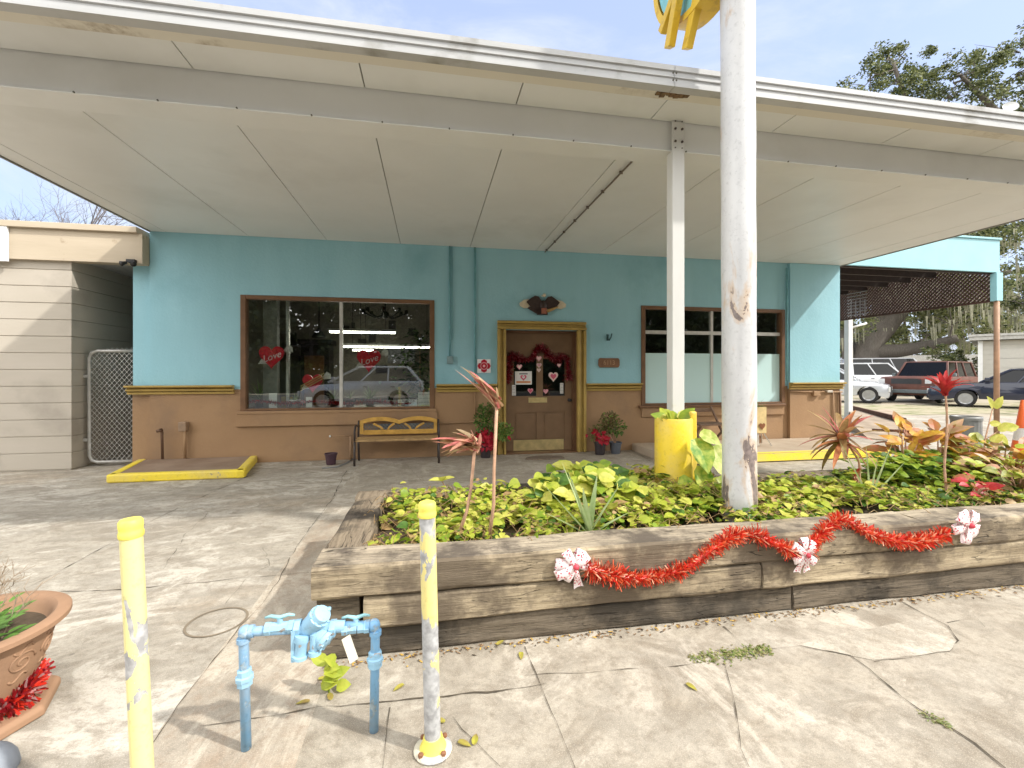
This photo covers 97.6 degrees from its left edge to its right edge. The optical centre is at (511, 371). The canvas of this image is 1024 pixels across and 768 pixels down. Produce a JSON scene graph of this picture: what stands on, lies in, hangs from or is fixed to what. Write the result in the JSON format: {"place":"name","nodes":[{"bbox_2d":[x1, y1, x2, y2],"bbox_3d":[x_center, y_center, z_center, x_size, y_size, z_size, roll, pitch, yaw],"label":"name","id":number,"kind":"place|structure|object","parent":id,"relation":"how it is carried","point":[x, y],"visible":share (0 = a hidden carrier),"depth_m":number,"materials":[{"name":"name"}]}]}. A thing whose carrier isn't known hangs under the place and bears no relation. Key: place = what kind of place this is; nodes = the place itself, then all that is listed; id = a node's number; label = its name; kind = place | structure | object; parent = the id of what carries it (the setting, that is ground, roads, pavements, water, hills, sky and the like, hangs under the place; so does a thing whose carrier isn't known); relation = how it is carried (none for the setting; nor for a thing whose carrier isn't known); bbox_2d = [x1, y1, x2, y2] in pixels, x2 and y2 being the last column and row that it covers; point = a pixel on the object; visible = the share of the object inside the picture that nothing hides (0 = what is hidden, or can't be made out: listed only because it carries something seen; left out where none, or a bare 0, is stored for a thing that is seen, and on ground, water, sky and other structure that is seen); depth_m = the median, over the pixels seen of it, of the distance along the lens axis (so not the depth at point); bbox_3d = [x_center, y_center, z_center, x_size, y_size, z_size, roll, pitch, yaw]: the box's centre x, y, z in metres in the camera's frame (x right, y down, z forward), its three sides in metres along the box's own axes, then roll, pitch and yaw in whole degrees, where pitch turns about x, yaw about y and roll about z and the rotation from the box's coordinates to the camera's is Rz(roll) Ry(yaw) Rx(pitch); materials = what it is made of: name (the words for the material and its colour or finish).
{"place":"outdoors","nodes":[
{"label":"outdoors","id":0,"kind":"place"},
{"bbox_2d":[117,516,154,767],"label":"bollard","id":1,"kind":"object","parent":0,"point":[130,534],"visible":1,"depth_m":1.28,"materials":[{"name":"metal"}]},
{"bbox_2d":[0,454,363,767],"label":"parking lot","id":2,"kind":"structure","parent":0,"point":[241,530],"depth_m":3.10,"materials":[{"name":"concrete"}]},
{"bbox_2d":[0,741,20,767],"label":"wheel stop","id":3,"kind":"object","parent":2,"relation":"on","point":[10,755],"visible":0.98,"depth_m":1.51,"materials":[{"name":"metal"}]},
{"bbox_2d":[0,590,72,740],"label":"clay pot","id":4,"kind":"object","parent":2,"relation":"on","point":[22,655],"visible":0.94,"depth_m":1.74,"materials":[{"name":"ceramic"}]},
{"bbox_2d":[0,658,55,720],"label":"pot garland","id":5,"kind":"object","parent":4,"relation":"on","point":[17,700],"visible":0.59,"depth_m":1.73,"materials":[{"name":"red plastic"}]},
{"bbox_2d":[0,550,57,639],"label":"pot plant","id":6,"kind":"object","parent":4,"relation":"on","point":[4,616],"visible":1,"depth_m":1.74,"materials":[{"name":"green plant"}]},
{"bbox_2d":[106,456,256,482],"bbox_3d":[-4.340,1.287,6.006,1.759,0.104,1.066,0,0,-10],"label":"raised pad","id":7,"kind":"object","parent":2,"relation":"on","point":[142,470],"visible":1,"depth_m":5.72,"materials":[{"name":"yellow paint"}]},
{"bbox_2d":[183,607,248,636],"bbox_3d":[-1.581,1.336,2.401,0.294,0.001,0.294,0,0,-10],"label":"utility cover ring","id":8,"kind":"object","parent":2,"relation":"on","point":[189,635],"visible":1,"depth_m":2.38,"materials":[{"name":"metal"}]},
{"bbox_2d":[324,452,337,464],"bbox_3d":[-2.622,1.256,6.490,0.180,0.162,0.180,0,0,-10],"label":"nursery pot","id":9,"kind":"object","parent":2,"relation":"on","point":[330,457],"visible":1,"depth_m":6.43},
{"bbox_2d":[153,519,343,767],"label":"pavement strip","id":10,"kind":"object","parent":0,"point":[282,684],"visible":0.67,"depth_m":1.84,"materials":[{"name":"concrete"}]},
{"bbox_2d":[235,605,382,751],"bbox_3d":[-0.729,1.093,1.624,0.506,0.492,0.099,0,0,-10],"label":"backflow preventer","id":11,"kind":"object","parent":10,"relation":"on","point":[318,628],"visible":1,"depth_m":1.60,"materials":[{"name":"blue paint"}]},
{"bbox_2d":[342,629,357,662],"bbox_3d":[-0.589,0.993,1.627,0.057,0.130,0.009,0,0,-15],"label":"inspection tag","id":12,"kind":"object","parent":11,"relation":"hanging from","point":[349,647],"visible":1,"depth_m":1.63,"materials":[{"name":"paper"}]},
{"bbox_2d":[249,379,262,407],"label":"window plant","id":13,"kind":"object","parent":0,"point":[259,404],"depth_m":6.92,"materials":[{"name":"green plant"}]},
{"bbox_2d":[322,435,352,468],"bbox_3d":[-2.509,1.141,6.481,0.344,0.409,0.533,0,0,-10],"label":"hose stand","id":14,"kind":"object","parent":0,"point":[350,447],"visible":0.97,"depth_m":6.72,"materials":[{"name":"beige paint"}]},
{"bbox_2d":[0,0,1023,361],"label":"sky","id":15,"kind":"structure","parent":0,"point":[820,42],"materials":[{"name":"blue"}]},
{"bbox_2d":[259,394,1019,462],"bbox_3d":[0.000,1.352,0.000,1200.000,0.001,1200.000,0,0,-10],"label":"ground","id":16,"kind":"structure","parent":0,"point":[905,400],"depth_m":19.86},
{"bbox_2d":[0,175,132,225],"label":"bare tree","id":17,"kind":"object","parent":16,"relation":"on","point":[101,216],"visible":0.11,"depth_m":14.74,"materials":[{"name":"grey plant"}]},
{"bbox_2d":[0,219,149,471],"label":"neighbour building","id":18,"kind":"structure","parent":16,"relation":"on","point":[66,298],"depth_m":6.09,"materials":[{"name":"beige paint"}]},
{"bbox_2d":[0,226,8,261],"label":"wall sign","id":19,"kind":"object","parent":18,"relation":"attached to","point":[4,243],"visible":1,"depth_m":5.89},
{"bbox_2d":[83,347,132,463],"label":"chain link gate","id":20,"kind":"structure","parent":18,"relation":"attached to","point":[89,438],"depth_m":6.37,"materials":[{"name":"metal"}]},
{"bbox_2d":[123,231,846,462],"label":"corner store","id":21,"kind":"structure","parent":16,"relation":"on","point":[213,314],"depth_m":7.26,"materials":[{"name":"teal paint"}]},
{"bbox_2d":[258,344,292,368],"bbox_3d":[-3.573,-0.229,6.759,0.484,0.380,0.050,0,0,-10],"label":"heart decoration","id":22,"kind":"object","parent":21,"relation":"attached to","point":[272,357],"visible":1,"depth_m":6.74},
{"bbox_2d":[300,372,330,392],"bbox_3d":[-3.007,0.158,6.866,0.428,0.333,0.084,0,0,-10],"label":"heart decoration","id":23,"kind":"object","parent":21,"relation":"attached to","point":[311,383],"visible":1,"depth_m":6.85,"materials":[{"name":"paper"}]},
{"bbox_2d":[297,339,335,405],"bbox_3d":[-4.720,0.269,10.877,0.757,2.082,0.600,0,0,-10],"label":"dark cabinet","id":24,"kind":"object","parent":21,"relation":"in","point":[317,356],"visible":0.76,"depth_m":10.62,"materials":[{"name":"black wood"}]},
{"bbox_2d":[311,302,326,338],"bbox_3d":[-3.978,-1.151,9.234,0.320,0.900,0.320,0,0,-10],"label":"hanging bell lamp","id":25,"kind":"object","parent":21,"relation":"hanging from","point":[319,334],"visible":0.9,"depth_m":9.19,"materials":[{"name":"black plastic"}]},
{"bbox_2d":[248,399,410,405],"bbox_3d":[-2.808,0.476,6.907,2.467,0.144,0.101,0,0,-10],"label":"sill garland","id":26,"kind":"object","parent":21,"relation":"on","point":[328,402],"visible":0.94,"depth_m":6.89,"materials":[{"name":"red plastic"}]},
{"bbox_2d":[240,295,433,410],"bbox_3d":[-2.617,-0.281,6.881,2.807,1.709,0.120,0,0,-10],"label":"window frame","id":27,"kind":"structure","parent":21,"relation":"in","point":[244,299],"depth_m":6.80,"materials":[{"name":"brown paint"}]},
{"bbox_2d":[328,304,395,333],"bbox_3d":[-2.933,-1.313,8.815,1.263,1.094,0.100,0,0,-10],"label":"strip lamp","id":28,"kind":"object","parent":21,"relation":"hanging from","point":[380,331],"visible":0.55,"depth_m":8.78,"materials":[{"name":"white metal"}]},
{"bbox_2d":[356,348,387,371],"bbox_3d":[-2.191,-0.181,7.013,0.496,0.390,0.050,0,0,-10],"label":"heart decoration","id":29,"kind":"object","parent":21,"relation":"attached to","point":[369,361],"visible":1,"depth_m":6.99},
{"bbox_2d":[343,395,417,401],"bbox_3d":[-2.644,0.910,9.275,1.665,0.800,0.800,0,0,-10],"label":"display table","id":30,"kind":"object","parent":21,"relation":"in","point":[402,397],"visible":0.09,"depth_m":8.96,"materials":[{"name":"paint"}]},
{"bbox_2d":[361,306,407,318],"bbox_3d":[-2.575,-1.468,9.084,0.850,0.784,0.850,0,0,-33],"label":"chandelier","id":31,"kind":"object","parent":21,"relation":"hanging from","point":[382,315],"visible":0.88,"depth_m":9.01,"materials":[{"name":"black plastic"}]},
{"bbox_2d":[343,303,429,347],"bbox_3d":[-2.682,-1.196,9.878,1.985,1.327,0.100,0,0,-10],"label":"strip lamp","id":32,"kind":"object","parent":21,"relation":"hanging from","point":[352,345],"visible":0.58,"depth_m":9.78,"materials":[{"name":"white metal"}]},
{"bbox_2d":[387,348,414,363],"bbox_3d":[-2.636,-0.406,10.692,0.655,0.406,0.055,0,0,-10],"label":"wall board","id":33,"kind":"object","parent":21,"relation":"attached to","point":[392,352],"depth_m":10.66,"materials":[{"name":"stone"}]},
{"bbox_2d":[379,330,429,401],"bbox_3d":[-1.624,-0.081,7.669,1.052,1.266,0.838,0,0,18],"label":"indoor tree","id":34,"kind":"object","parent":21,"relation":"on","point":[421,368],"visible":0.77,"depth_m":7.57,"materials":[{"name":"green plant"}]},
{"bbox_2d":[418,392,429,405],"bbox_3d":[-1.401,0.452,7.174,0.204,0.262,0.008,0,0,-10],"label":"notice board","id":35,"kind":"object","parent":21,"relation":"on","point":[423,398],"visible":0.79,"depth_m":7.17,"materials":[{"name":"beige paper"}]},
{"bbox_2d":[477,359,490,372],"bbox_3d":[-0.451,-0.097,7.214,0.216,0.220,0.011,0,0,-10],"label":"fire department sign","id":36,"kind":"object","parent":21,"relation":"attached to","point":[483,365],"visible":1,"depth_m":7.21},
{"bbox_2d":[0,0,1023,413],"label":"canopy","id":37,"kind":"object","parent":21,"relation":"attached to","point":[184,116],"visible":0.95,"depth_m":3.71,"materials":[{"name":"beige paint"}]},
{"bbox_2d":[515,371,531,384],"bbox_3d":[0.191,0.099,7.473,0.286,0.221,0.010,0,0,-10],"label":"door sign","id":38,"kind":"object","parent":21,"relation":"attached to","point":[523,377],"visible":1,"depth_m":7.47,"materials":[{"name":"white paper"}]},
{"bbox_2d":[507,333,571,450],"bbox_3d":[0.468,0.336,7.523,1.125,1.964,0.121,0,0,-10],"label":"door","id":39,"kind":"structure","parent":21,"relation":"in","point":[539,420],"depth_m":7.54,"materials":[{"name":"paint"}]},
{"bbox_2d":[506,342,573,383],"bbox_3d":[0.446,-0.143,7.522,1.239,0.719,0.235,0,0,-10],"label":"door garland","id":40,"kind":"object","parent":21,"relation":"attached to","point":[513,356],"depth_m":7.49},
{"bbox_2d":[519,294,565,314],"bbox_3d":[0.515,-1.114,7.360,0.784,0.350,0.089,0,0,-10],"label":"eagle plaque","id":41,"kind":"object","parent":21,"relation":"attached to","point":[536,305],"visible":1,"depth_m":7.34,"materials":[{"name":"paint"}]},
{"bbox_2d":[598,358,619,366],"bbox_3d":[1.646,-0.156,7.602,0.378,0.158,0.024,0,0,-10],"label":"address plaque","id":42,"kind":"object","parent":21,"relation":"attached to","point":[608,362],"visible":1,"depth_m":7.59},
{"bbox_2d":[641,305,784,404],"bbox_3d":[3.612,-0.286,8.024,2.829,1.719,0.120,0,0,-10],"label":"window frame","id":43,"kind":"structure","parent":21,"relation":"in","point":[702,372],"depth_m":7.98,"materials":[{"name":"brown paint"}]},
{"bbox_2d":[840,368,892,402],"bbox_3d":[14.861,0.549,20.797,4.250,1.578,2.120,0,0,43],"label":"parked car","id":44,"kind":"object","parent":16,"relation":"on","point":[873,391],"visible":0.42,"depth_m":19.23,"materials":[{"name":"silver metal"}]},
{"bbox_2d":[840,363,913,395],"bbox_3d":[21.417,0.399,26.497,4.950,1.878,2.270,0,0,30],"label":"parked car","id":45,"kind":"object","parent":16,"relation":"on","point":[875,372],"visible":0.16,"depth_m":25.86,"materials":[{"name":"white paint"}]},
{"bbox_2d":[841,358,916,370],"bbox_3d":[26.091,0.184,30.998,5.350,2.308,2.320,0,0,28],"label":"parked van","id":46,"kind":"object","parent":16,"relation":"on","point":[897,363],"visible":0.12,"depth_m":30.41,"materials":[{"name":"white paint"}]},
{"bbox_2d":[854,311,945,354],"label":"background tree","id":47,"kind":"object","parent":16,"relation":"on","point":[904,323],"visible":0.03,"depth_m":59.69,"materials":[{"name":"plant"}]},
{"bbox_2d":[879,361,977,402],"bbox_3d":[19.229,0.419,20.635,4.550,1.838,2.270,0,0,-27],"label":"parked car","id":48,"kind":"object","parent":16,"relation":"on","point":[908,378],"visible":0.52,"depth_m":20.05,"materials":[{"name":"red paint"}]},
{"bbox_2d":[836,20,1023,332],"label":"tall oak","id":49,"kind":"object","parent":16,"relation":"on","point":[921,74],"visible":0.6,"depth_m":23.52,"materials":[{"name":"green plant"}]},
{"bbox_2d":[840,220,1023,358],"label":"live oak","id":50,"kind":"object","parent":16,"relation":"on","point":[873,337],"visible":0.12,"depth_m":31.88,"materials":[{"name":"green plant"}]},
{"bbox_2d":[898,354,977,371],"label":"white house","id":51,"kind":"structure","parent":16,"relation":"on","point":[920,357],"depth_m":43.87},
{"bbox_2d":[919,344,977,376],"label":"evergreen bush","id":52,"kind":"object","parent":16,"relation":"on","point":[948,357],"visible":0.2,"depth_m":25.77,"materials":[{"name":"green plant"}]},
{"bbox_2d":[902,275,1022,354],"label":"background tree","id":53,"kind":"object","parent":16,"relation":"on","point":[949,350],"visible":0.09,"depth_m":51.69,"materials":[{"name":"plant"}]},
{"bbox_2d":[926,368,1023,406],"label":"parked car","id":54,"kind":"object","parent":16,"relation":"on","point":[1011,384],"visible":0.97,"depth_m":16.84,"materials":[{"name":"blue paint"}]},
{"bbox_2d":[965,263,1023,332],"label":"background tree","id":55,"kind":"object","parent":16,"relation":"on","point":[1021,272],"visible":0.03,"depth_m":56.02,"materials":[{"name":"plant"}]},
{"bbox_2d":[968,332,1023,396],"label":"storage shed","id":56,"kind":"structure","parent":16,"relation":"on","point":[1011,350],"depth_m":23.36,"materials":[{"name":"beige"}]},
{"bbox_2d":[1000,348,1023,372],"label":"garage door","id":57,"kind":"structure","parent":56,"relation":"in","point":[1012,358],"depth_m":23.11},
{"bbox_2d":[295,584,1023,767],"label":"sidewalk","id":58,"kind":"structure","parent":0,"point":[798,704],"depth_m":1.83,"materials":[{"name":"concrete"}]},
{"bbox_2d":[311,653,350,692],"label":"weed","id":59,"kind":"object","parent":58,"relation":"on","point":[334,671],"visible":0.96,"depth_m":1.86,"materials":[{"name":"green plant"}]},
{"bbox_2d":[413,500,451,765],"bbox_3d":[-0.280,0.899,1.588,0.136,0.881,0.136,0,0,-10],"label":"bollard","id":60,"kind":"object","parent":58,"relation":"on","point":[433,746],"visible":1,"depth_m":1.56,"materials":[{"name":"metal"}]},
{"bbox_2d":[1,457,1005,767],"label":"pavement joints","id":61,"kind":"object","parent":58,"relation":"attached to","point":[531,663],"visible":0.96,"depth_m":1.88,"materials":[{"name":"concrete"}]},
{"bbox_2d":[324,585,1023,666],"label":"leaf litter","id":62,"kind":"object","parent":58,"relation":"on","point":[597,635],"visible":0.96,"depth_m":2.37,"materials":[{"name":"plant"}]},
{"bbox_2d":[688,643,954,730],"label":"crack weeds","id":63,"kind":"object","parent":58,"relation":"on","point":[759,648],"visible":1,"depth_m":2.11,"materials":[{"name":"green plant"}]},
{"bbox_2d":[801,617,956,659],"bbox_3d":[1.848,1.338,2.236,0.880,0.001,0.269,0,0,-10],"label":"repair patch","id":64,"kind":"object","parent":58,"relation":"on","point":[920,636],"visible":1,"depth_m":2.22,"materials":[{"name":"concrete"}]},
{"bbox_2d":[318,415,1016,519],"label":"porch floor","id":65,"kind":"structure","parent":0,"point":[382,474],"depth_m":6.35,"materials":[{"name":"concrete"}]},
{"bbox_2d":[353,416,439,465],"bbox_3d":[-1.694,1.009,6.674,1.214,0.660,0.452,0,0,-10],"label":"park bench","id":66,"kind":"object","parent":65,"relation":"on","point":[412,428],"visible":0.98,"depth_m":6.76,"materials":[{"name":"yellow wood"}]},
{"bbox_2d":[473,402,514,457],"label":"potted plant","id":67,"kind":"object","parent":65,"relation":"on","point":[486,445],"visible":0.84,"depth_m":6.96,"materials":[{"name":"green plant"}]},
{"bbox_2d":[526,455,563,459],"bbox_3d":[0.502,1.329,6.956,0.620,0.018,0.279,0,0,-10],"label":"door mat","id":68,"kind":"object","parent":65,"relation":"on","point":[547,457],"depth_m":6.92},
{"bbox_2d":[585,425,610,454],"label":"potted plant","id":69,"kind":"object","parent":65,"relation":"on","point":[600,442],"visible":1,"depth_m":7.20,"materials":[{"name":"red plant"}]},
{"bbox_2d":[597,410,627,453],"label":"potted plant","id":70,"kind":"object","parent":65,"relation":"on","point":[611,425],"visible":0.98,"depth_m":7.31,"materials":[{"name":"green plant"}]},
{"bbox_2d":[311,468,1023,657],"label":"timber planter","id":71,"kind":"object","parent":65,"relation":"on","point":[510,587],"visible":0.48,"depth_m":2.37,"materials":[{"name":"wood"}]},
{"bbox_2d":[434,429,481,530],"bbox_3d":[-0.317,0.637,2.574,0.274,0.613,0.189,0,0,-36],"label":"dried stalk","id":72,"kind":"object","parent":71,"relation":"in","point":[470,443],"visible":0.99,"depth_m":2.57,"materials":[{"name":"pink plant"}]},
{"bbox_2d":[457,367,503,538],"bbox_3d":[-0.172,0.453,2.527,0.254,0.976,0.180,0,0,-34],"label":"dried stalk","id":73,"kind":"object","parent":71,"relation":"in","point":[491,394],"visible":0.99,"depth_m":2.52,"materials":[{"name":"brown plant"}]},
{"bbox_2d":[478,459,671,520],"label":"bushy pothos","id":74,"kind":"object","parent":71,"relation":"in","point":[583,474],"visible":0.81,"depth_m":3.01,"materials":[{"name":"green plant"}]},
{"bbox_2d":[541,466,626,531],"bbox_3d":[0.404,0.731,2.545,0.494,0.418,0.144,0,0,-10],"label":"spiky plant","id":75,"kind":"object","parent":71,"relation":"in","point":[587,513],"visible":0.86,"depth_m":2.54,"materials":[{"name":"green plant"}]},
{"bbox_2d":[654,411,696,494],"bbox_3d":[1.224,0.638,3.397,0.276,0.684,0.276,0,0,45],"label":"yellow barrel","id":76,"kind":"object","parent":71,"relation":"in","point":[673,455],"visible":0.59,"depth_m":3.28,"materials":[{"name":"paint"}]},
{"bbox_2d":[651,408,694,420],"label":"barrel plant","id":77,"kind":"object","parent":76,"relation":"in","point":[668,414],"visible":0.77,"depth_m":3.39,"materials":[{"name":"green plant"}]},
{"bbox_2d":[363,460,1023,545],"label":"ground cover","id":78,"kind":"object","parent":71,"relation":"in","point":[804,493],"visible":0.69,"depth_m":2.96,"materials":[{"name":"green plant"}]},
{"bbox_2d":[676,429,721,504],"bbox_3d":[1.369,0.694,3.191,0.480,0.571,0.190,0,0,-10],"label":"broad leaf vine","id":79,"kind":"object","parent":71,"relation":"in","point":[707,455],"visible":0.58,"depth_m":3.17,"materials":[{"name":"plant"}]},
{"bbox_2d":[720,0,757,521],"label":"sign pole","id":80,"kind":"object","parent":71,"relation":"in","point":[738,247],"visible":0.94,"depth_m":2.85,"materials":[{"name":"metal"}]},
{"bbox_2d":[653,0,719,50],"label":"pole sign","id":81,"kind":"object","parent":80,"relation":"attached to","point":[690,18],"visible":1,"depth_m":3.17,"materials":[{"name":"yellow metal"}]},
{"bbox_2d":[580,509,954,591],"bbox_3d":[1.444,0.938,2.443,2.265,0.308,0.197,0,0,-10],"label":"tinsel garland","id":82,"kind":"object","parent":71,"relation":"attached to","point":[918,541],"visible":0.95,"depth_m":2.40,"materials":[{"name":"red plastic"}]},
{"bbox_2d":[554,547,594,588],"bbox_3d":[0.321,0.974,2.206,0.239,0.221,0.062,0,0,-10],"label":"ribbon bow","id":83,"kind":"object","parent":82,"relation":"attached to","point":[569,566],"visible":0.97,"depth_m":2.19,"materials":[{"name":"fabric"}]},
{"bbox_2d":[791,537,817,572],"bbox_3d":[1.575,0.996,2.412,0.169,0.207,0.061,0,0,-10],"label":"ribbon bow","id":84,"kind":"object","parent":82,"relation":"attached to","point":[807,558],"visible":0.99,"depth_m":2.40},
{"bbox_2d":[951,509,980,544],"bbox_3d":[2.694,0.910,2.631,0.246,0.208,0.063,0,0,-10],"label":"ribbon bow","id":85,"kind":"object","parent":82,"relation":"attached to","point":[966,528],"visible":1,"depth_m":2.62,"materials":[{"name":"fabric"}]},
{"bbox_2d":[800,409,889,482],"bbox_3d":[2.501,0.604,3.418,0.473,0.677,0.603,0,0,-10],"label":"leaning ti plant","id":86,"kind":"object","parent":71,"relation":"in","point":[844,428],"visible":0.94,"depth_m":3.40,"materials":[{"name":"orange plant"}]},
{"bbox_2d":[830,444,904,487],"bbox_3d":[2.582,0.722,3.270,0.694,0.435,0.019,0,0,-10],"label":"blade plant","id":87,"kind":"object","parent":71,"relation":"in","point":[878,477],"visible":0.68,"depth_m":3.29,"materials":[{"name":"green plant"}]},
{"bbox_2d":[862,411,944,478],"bbox_3d":[3.322,0.647,3.863,0.554,0.593,0.580,0,0,-30],"label":"croton","id":88,"kind":"object","parent":71,"relation":"in","point":[918,440],"visible":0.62,"depth_m":3.85,"materials":[{"name":"plant"}]},
{"bbox_2d":[838,448,981,487],"bbox_3d":[3.399,0.797,3.730,1.850,0.288,0.557,0,0,-10],"label":"green shrub","id":89,"kind":"object","parent":71,"relation":"in","point":[913,469],"visible":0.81,"depth_m":3.57,"materials":[{"name":"green plant"}]},
{"bbox_2d":[904,418,974,467],"bbox_3d":[3.766,0.674,3.930,0.563,0.541,0.473,0,0,-43],"label":"croton","id":90,"kind":"object","parent":71,"relation":"in","point":[956,428],"visible":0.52,"depth_m":3.91,"materials":[{"name":"orange plant"}]},
{"bbox_2d":[925,369,973,491],"bbox_3d":[3.312,0.457,3.379,0.270,0.966,0.288,0,0,-24],"label":"red tipped plant","id":91,"kind":"object","parent":71,"relation":"in","point":[944,383],"visible":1,"depth_m":3.40,"materials":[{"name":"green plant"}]},
{"bbox_2d":[942,471,1005,501],"bbox_3d":[3.337,0.845,3.273,0.300,0.198,0.346,0,0,-10],"label":"croton","id":92,"kind":"object","parent":71,"relation":"in","point":[980,487],"visible":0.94,"depth_m":3.22,"materials":[{"name":"red plant"}]},
{"bbox_2d":[941,432,1012,469],"bbox_3d":[3.948,0.733,3.803,0.521,0.424,0.482,0,0,-10],"label":"croton","id":93,"kind":"object","parent":71,"relation":"in","point":[995,440],"visible":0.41,"depth_m":3.80,"materials":[{"name":"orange plant"}]},
{"bbox_2d":[946,452,1023,488],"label":"croton","id":94,"kind":"object","parent":71,"relation":"in","point":[1005,473],"visible":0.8,"depth_m":3.49,"materials":[{"name":"yellow plant"}]},
{"bbox_2d":[953,437,1023,479],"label":"croton","id":95,"kind":"object","parent":71,"relation":"in","point":[1017,454],"visible":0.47,"depth_m":3.71,"materials":[{"name":"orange plant"}]},
{"bbox_2d":[982,396,1018,468],"bbox_3d":[4.139,0.572,3.792,0.368,0.738,0.044,0,0,-9],"label":"young sapling","id":96,"kind":"object","parent":71,"relation":"in","point":[997,403],"visible":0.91,"depth_m":3.79,"materials":[{"name":"yellow plant"}]},
{"bbox_2d":[632,438,890,464],"bbox_3d":[3.991,1.272,7.325,3.753,0.134,1.291,0,0,-10],"label":"raised ledge","id":97,"kind":"object","parent":65,"relation":"on","point":[789,449],"visible":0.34,"depth_m":7.00,"materials":[{"name":"concrete"}]},
{"bbox_2d":[685,406,721,437],"bbox_3d":[3.187,0.894,7.331,0.504,0.635,0.494,0,0,-10],"label":"bench","id":98,"kind":"object","parent":97,"relation":"on","point":[714,423],"visible":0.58,"depth_m":7.36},
{"bbox_2d":[757,407,771,445],"bbox_3d":[4.188,0.889,7.401,0.210,0.637,0.491,0,0,39],"label":"wooden easel","id":99,"kind":"object","parent":97,"relation":"on","point":[761,420],"visible":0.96,"depth_m":7.29,"materials":[{"name":"brown wood"}]},
{"bbox_2d":[850,406,914,440],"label":"broken ramp","id":100,"kind":"structure","parent":65,"relation":"on","point":[884,417],"depth_m":10.71,"materials":[{"name":"concrete"}]},
{"bbox_2d":[840,235,1002,433],"bbox_3d":[8.181,-0.699,10.733,4.687,4.078,3.780,0,0,-10],"label":"carport","id":101,"kind":"object","parent":65,"relation":"on","point":[960,256],"visible":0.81,"depth_m":9.82,"materials":[{"name":"teal metal"}]},
{"bbox_2d":[949,415,983,457],"bbox_3d":[5.000,0.912,4.934,0.270,0.856,0.269,0,0,-10],"label":"trash bin","id":102,"kind":"object","parent":65,"relation":"on","point":[976,422],"visible":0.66,"depth_m":4.83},
{"bbox_2d":[1009,400,1023,458],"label":"traffic cone","id":103,"kind":"object","parent":65,"relation":"on","point":[1018,433],"visible":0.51,"depth_m":5.90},
{"bbox_2d":[841,403,1019,415],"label":"pavement","id":104,"kind":"structure","parent":0,"point":[937,409],"depth_m":16.50,"materials":[{"name":"concrete"}]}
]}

